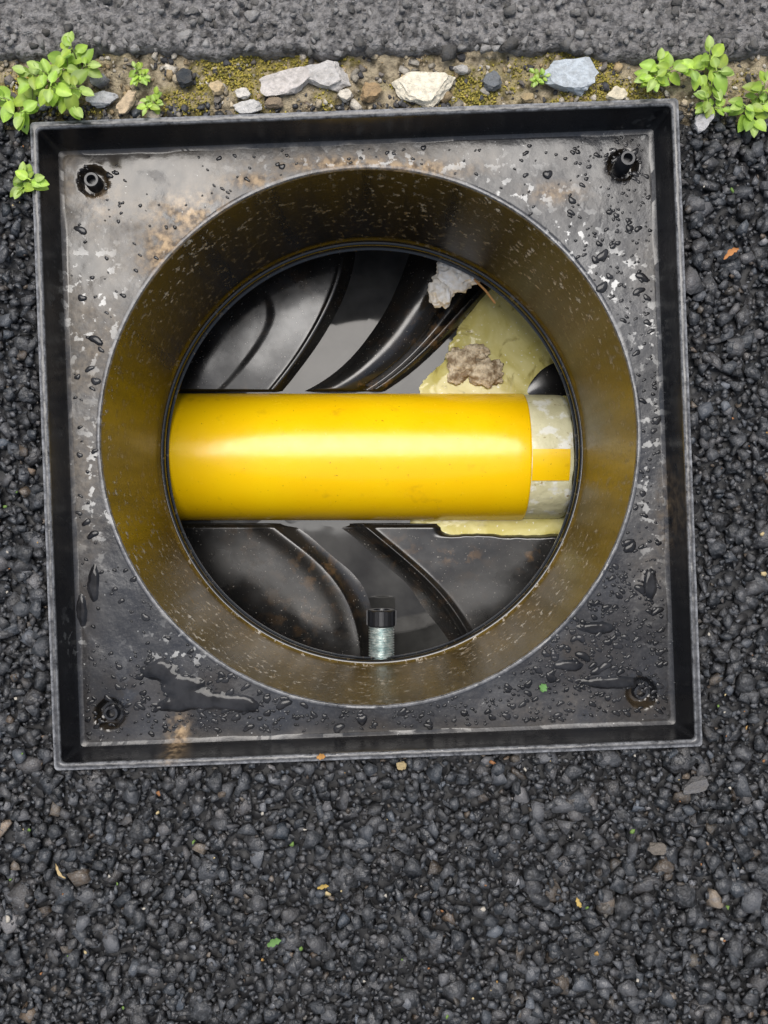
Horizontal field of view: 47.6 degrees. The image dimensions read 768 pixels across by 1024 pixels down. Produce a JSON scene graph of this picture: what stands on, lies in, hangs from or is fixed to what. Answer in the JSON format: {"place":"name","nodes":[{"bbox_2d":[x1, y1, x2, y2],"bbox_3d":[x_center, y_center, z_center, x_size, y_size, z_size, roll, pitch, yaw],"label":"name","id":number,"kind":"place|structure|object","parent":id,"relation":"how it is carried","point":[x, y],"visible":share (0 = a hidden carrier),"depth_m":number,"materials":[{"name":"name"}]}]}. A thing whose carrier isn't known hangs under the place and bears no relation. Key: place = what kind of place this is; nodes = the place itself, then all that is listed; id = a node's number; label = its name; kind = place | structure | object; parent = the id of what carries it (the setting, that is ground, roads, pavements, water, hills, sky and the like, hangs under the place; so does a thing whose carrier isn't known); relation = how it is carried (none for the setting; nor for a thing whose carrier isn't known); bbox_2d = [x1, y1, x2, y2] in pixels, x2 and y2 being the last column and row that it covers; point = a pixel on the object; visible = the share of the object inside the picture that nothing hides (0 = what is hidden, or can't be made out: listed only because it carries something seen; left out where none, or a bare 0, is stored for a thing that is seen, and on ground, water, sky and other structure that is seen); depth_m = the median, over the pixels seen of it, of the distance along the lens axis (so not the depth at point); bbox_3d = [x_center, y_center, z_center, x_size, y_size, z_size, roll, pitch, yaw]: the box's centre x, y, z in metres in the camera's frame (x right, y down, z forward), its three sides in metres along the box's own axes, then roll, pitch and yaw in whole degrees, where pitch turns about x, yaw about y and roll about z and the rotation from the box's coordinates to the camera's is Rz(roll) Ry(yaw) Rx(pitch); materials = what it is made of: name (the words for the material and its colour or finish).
{"place":"outdoors","nodes":[
{"label":"outdoors","id":0,"kind":"place"},
{"bbox_2d":[0,100,767,1023],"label":"asphalt road","id":1,"kind":"structure","parent":0,"point":[516,850],"depth_m":0.60,"materials":[{"name":"black asphalt"}]},
{"bbox_2d":[10,162,49,198],"bbox_3d":[-0.247,-0.229,0.599,0.029,0.011,0.022,-22,90,0],"label":"weed plant","id":2,"kind":"object","parent":1,"relation":"on","point":[38,182],"visible":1,"depth_m":0.60,"materials":[{"name":"green plant"}]},
{"bbox_2d":[55,864,65,878],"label":"dead leaf","id":3,"kind":"object","parent":1,"relation":"on","point":[58,872],"visible":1,"depth_m":0.60,"materials":[{"name":"beige plant"}]},
{"bbox_2d":[267,938,280,946],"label":"dead leaf","id":4,"kind":"object","parent":1,"relation":"on","point":[273,942],"visible":1,"depth_m":0.60,"materials":[{"name":"green plant"}]},
{"bbox_2d":[317,884,328,889],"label":"dead leaf","id":5,"kind":"object","parent":1,"relation":"on","point":[321,887],"visible":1,"depth_m":0.60,"materials":[{"name":"yellow plant"}]},
{"bbox_2d":[30,98,702,770],"bbox_3d":[-0.011,-0.054,0.780,0.490,0.360,0.490,0,90,0],"label":"inspection chamber","id":6,"kind":"object","parent":1,"relation":"in","point":[244,286],"visible":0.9,"depth_m":0.63,"materials":[{"name":"black plastic"}]},
{"bbox_2d":[317,754,324,759],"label":"dead leaf","id":7,"kind":"object","parent":6,"relation":"on","point":[320,756],"visible":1,"depth_m":0.60,"materials":[{"name":"orange plant"}]},
{"bbox_2d":[71,136,668,739],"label":"puddle","id":8,"kind":"object","parent":6,"relation":"on","point":[185,692],"visible":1,"depth_m":0.63,"materials":[{"name":"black liquid"}]},
{"bbox_2d":[169,393,573,519],"bbox_3d":[-0.025,-0.055,0.876,0.407,0.127,0.127,0,90,0],"label":"yellow drain pipe","id":9,"kind":"object","parent":6,"relation":"attached to","point":[371,456],"visible":0.97,"depth_m":0.82,"materials":[{"name":"plastic"}]},
{"bbox_2d":[178,250,574,654],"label":"standing water","id":10,"kind":"structure","parent":6,"relation":"in","point":[501,329],"depth_m":0.88,"materials":[{"name":"liquid"}]},
{"bbox_2d":[366,608,396,658],"bbox_3d":[-0.002,0.121,0.817,0.028,0.028,0.058,0,90,0],"label":"threaded fitting","id":11,"kind":"object","parent":6,"relation":"attached to","point":[381,623],"visible":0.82,"depth_m":0.81,"materials":[{"name":"metal"}]},
{"bbox_2d":[427,262,479,308],"bbox_3d":[0.062,-0.222,0.821,0.058,0.024,0.044,-37,90,0],"label":"grease lump","id":12,"kind":"object","parent":6,"relation":"attached to","point":[446,284],"visible":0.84,"depth_m":0.81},
{"bbox_2d":[473,278,495,303],"bbox_3d":[0.094,-0.208,0.816,0.003,0.003,0.032,-41,90,0],"label":"twig","id":13,"kind":"object","parent":12,"relation":"on","point":[484,289],"visible":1,"depth_m":0.81,"materials":[{"name":"brown wood"}]},
{"bbox_2d":[539,684,546,691],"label":"dead leaf","id":14,"kind":"object","parent":6,"relation":"on","point":[543,687],"visible":1,"depth_m":0.63,"materials":[{"name":"green plant"}]},
{"bbox_2d":[0,51,767,129],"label":"mossy joint","id":15,"kind":"object","parent":1,"relation":"on","point":[384,72],"visible":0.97,"depth_m":0.61,"materials":[{"name":"soil"}]},
{"bbox_2d":[0,68,59,133],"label":"weed plant","id":16,"kind":"object","parent":15,"relation":"on","point":[25,97],"visible":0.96,"depth_m":0.59,"materials":[{"name":"green plant"}]},
{"bbox_2d":[34,97,50,110],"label":"rock","id":17,"kind":"object","parent":15,"relation":"on","point":[43,107],"visible":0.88,"depth_m":0.60,"materials":[{"name":"stone"}]},
{"bbox_2d":[12,32,93,119],"bbox_3d":[-0.215,-0.288,0.590,0.048,0.028,0.054,-33,90,0],"label":"weed plant","id":18,"kind":"object","parent":15,"relation":"on","point":[64,94],"visible":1,"depth_m":0.58,"materials":[{"name":"green plant"}]},
{"bbox_2d":[49,31,102,84],"bbox_3d":[-0.207,-0.301,0.592,0.033,0.024,0.033,35,90,0],"label":"weed plant","id":19,"kind":"object","parent":15,"relation":"on","point":[92,65],"visible":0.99,"depth_m":0.59,"materials":[{"name":"green plant"}]},
{"bbox_2d":[89,73,109,88],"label":"rock","id":20,"kind":"object","parent":15,"relation":"on","point":[102,82],"visible":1,"depth_m":0.60,"materials":[{"name":"stone"}]},
{"bbox_2d":[85,91,118,107],"bbox_3d":[-0.195,-0.286,0.603,0.022,0.007,0.012,0,90,0],"label":"rock","id":21,"kind":"object","parent":15,"relation":"on","point":[101,99],"visible":0.96,"depth_m":0.60,"materials":[{"name":"stone"}]},
{"bbox_2d":[116,90,136,114],"bbox_3d":[-0.178,-0.283,0.602,0.009,0.005,0.020,35,90,0],"label":"rock","id":22,"kind":"object","parent":15,"relation":"on","point":[125,103],"visible":1,"depth_m":0.60,"materials":[{"name":"stone"}]},
{"bbox_2d":[129,61,150,85],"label":"weed plant","id":23,"kind":"object","parent":15,"relation":"on","point":[144,77],"visible":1,"depth_m":0.60,"materials":[{"name":"green plant"}]},
{"bbox_2d":[137,86,163,115],"bbox_3d":[-0.159,-0.280,0.599,0.022,0.009,0.015,-43,90,0],"label":"weed plant","id":24,"kind":"object","parent":15,"relation":"on","point":[149,100],"visible":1,"depth_m":0.60,"materials":[{"name":"green plant"}]},
{"bbox_2d":[146,110,161,117],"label":"rock","id":25,"kind":"object","parent":15,"relation":"on","point":[151,114],"visible":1,"depth_m":0.60,"materials":[{"name":"stone"}]},
{"bbox_2d":[175,68,192,88],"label":"rock","id":26,"kind":"object","parent":15,"relation":"on","point":[184,76],"visible":1,"depth_m":0.60,"materials":[{"name":"stone"}]},
{"bbox_2d":[208,80,224,94],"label":"rock","id":27,"kind":"object","parent":15,"relation":"on","point":[217,87],"visible":1,"depth_m":0.60,"materials":[{"name":"stone"}]},
{"bbox_2d":[235,87,250,99],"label":"rock","id":28,"kind":"object","parent":15,"relation":"on","point":[243,93],"visible":1,"depth_m":0.60,"materials":[{"name":"stone"}]},
{"bbox_2d":[233,99,261,113],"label":"rock","id":29,"kind":"object","parent":15,"relation":"on","point":[250,106],"visible":1,"depth_m":0.60,"materials":[{"name":"stone"}]},
{"bbox_2d":[264,96,282,108],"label":"rock","id":30,"kind":"object","parent":15,"relation":"on","point":[273,102],"visible":1,"depth_m":0.60,"materials":[{"name":"stone"}]},
{"bbox_2d":[259,66,309,96],"bbox_3d":[-0.066,-0.298,0.603,0.041,0.011,0.019,-18,90,0],"label":"rock","id":31,"kind":"object","parent":15,"relation":"on","point":[295,80],"visible":1,"depth_m":0.60,"materials":[{"name":"stone"}]},
{"bbox_2d":[304,60,350,91],"bbox_3d":[-0.042,-0.301,0.603,0.039,0.011,0.020,0,90,0],"label":"rock","id":32,"kind":"object","parent":15,"relation":"on","point":[330,75],"visible":1,"depth_m":0.60,"materials":[{"name":"stone"}]},
{"bbox_2d":[337,89,352,102],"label":"rock","id":33,"kind":"object","parent":15,"relation":"on","point":[345,95],"visible":1,"depth_m":0.60,"materials":[{"name":"stone"}]},
{"bbox_2d":[361,82,381,102],"bbox_3d":[-0.009,-0.290,0.603,0.015,0.010,0.012,0,90,0],"label":"rock","id":34,"kind":"object","parent":15,"relation":"on","point":[370,93],"visible":1,"depth_m":0.60,"materials":[{"name":"stone"}]},
{"bbox_2d":[392,71,455,106],"bbox_3d":[0.028,-0.292,0.603,0.045,0.008,0.026,0,90,0],"label":"rock","id":35,"kind":"object","parent":15,"relation":"on","point":[426,89],"visible":1,"depth_m":0.60,"materials":[{"name":"stone"}]},
{"bbox_2d":[453,64,467,74],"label":"rock","id":36,"kind":"object","parent":15,"relation":"on","point":[461,69],"visible":1,"depth_m":0.60,"materials":[{"name":"stone"}]},
{"bbox_2d":[482,70,501,91],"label":"rock","id":37,"kind":"object","parent":15,"relation":"on","point":[492,81],"visible":1,"depth_m":0.60,"materials":[{"name":"stone"}]},
{"bbox_2d":[520,92,534,102],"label":"rock","id":38,"kind":"object","parent":15,"relation":"on","point":[528,97],"visible":1,"depth_m":0.60,"materials":[{"name":"stone"}]},
{"bbox_2d":[529,68,550,86],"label":"weed plant","id":39,"kind":"object","parent":15,"relation":"on","point":[535,78],"visible":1,"depth_m":0.60,"materials":[{"name":"green plant"}]},
{"bbox_2d":[540,57,598,96],"bbox_3d":[0.127,-0.301,0.604,0.040,0.014,0.025,0,90,0],"label":"rock","id":40,"kind":"object","parent":15,"relation":"on","point":[576,76],"visible":1,"depth_m":0.60,"materials":[{"name":"stone"}]},
{"bbox_2d":[606,86,627,100],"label":"rock","id":41,"kind":"object","parent":15,"relation":"on","point":[616,93],"visible":1,"depth_m":0.60,"materials":[{"name":"stone"}]},
{"bbox_2d":[634,48,683,91],"bbox_3d":[0.188,-0.300,0.596,0.037,0.017,0.028,-32,90,0],"label":"weed plant","id":42,"kind":"object","parent":15,"relation":"on","point":[649,80],"visible":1,"depth_m":0.59,"materials":[{"name":"green plant"}]},
{"bbox_2d":[674,35,734,100],"bbox_3d":[0.222,-0.304,0.596,0.040,0.017,0.036,32,90,0],"label":"weed plant","id":43,"kind":"object","parent":15,"relation":"on","point":[714,61],"visible":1,"depth_m":0.59,"materials":[{"name":"green plant"}]},
{"bbox_2d":[693,89,733,118],"bbox_3d":[0.226,-0.280,0.598,0.029,0.011,0.019,0,90,0],"label":"weed plant","id":44,"kind":"object","parent":15,"relation":"on","point":[706,108],"visible":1,"depth_m":0.60,"materials":[{"name":"green plant"}]},
{"bbox_2d":[0,145,767,1018],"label":"leaf litter","id":45,"kind":"object","parent":1,"relation":"on","point":[632,831],"visible":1,"depth_m":0.60,"materials":[{"name":"plant"}]},
{"bbox_2d":[396,761,406,769],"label":"rock","id":46,"kind":"object","parent":1,"relation":"on","point":[401,765],"visible":1,"depth_m":0.60,"materials":[{"name":"stone"}]},
{"bbox_2d":[576,898,581,907],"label":"dead leaf","id":47,"kind":"object","parent":1,"relation":"on","point":[579,904],"visible":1,"depth_m":0.60,"materials":[{"name":"yellow plant"}]},
{"bbox_2d":[647,842,666,854],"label":"rock","id":48,"kind":"object","parent":1,"relation":"on","point":[656,848],"visible":1,"depth_m":0.60,"materials":[{"name":"stone"}]},
{"bbox_2d":[682,776,708,794],"bbox_3d":[0.215,0.190,0.603,0.020,0.009,0.011,-35,90,0],"label":"rock","id":49,"kind":"object","parent":1,"relation":"on","point":[695,784],"visible":1,"depth_m":0.60,"materials":[{"name":"stone"}]},
{"bbox_2d":[694,112,713,133],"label":"rock","id":50,"kind":"object","parent":1,"relation":"on","point":[701,123],"visible":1,"depth_m":0.60,"materials":[{"name":"stone"}]},
{"bbox_2d":[724,247,738,258],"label":"dead leaf","id":51,"kind":"object","parent":1,"relation":"on","point":[730,252],"visible":1,"depth_m":0.60,"materials":[{"name":"orange plant"}]},
{"bbox_2d":[728,70,767,136],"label":"weed plant","id":52,"kind":"object","parent":1,"relation":"on","point":[757,107],"visible":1,"depth_m":0.60,"materials":[{"name":"green plant"}]},
{"bbox_2d":[0,0,767,65],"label":"old pavement","id":53,"kind":"structure","parent":0,"point":[634,32],"depth_m":0.60,"materials":[{"name":"grey asphalt"}]},
{"bbox_2d":[445,344,503,387],"bbox_3d":[0.091,-0.146,0.870,0.059,0.014,0.045,0,90,0],"label":"sludge lump","id":54,"kind":"object","parent":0,"point":[475,364],"visible":1,"depth_m":0.87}
]}

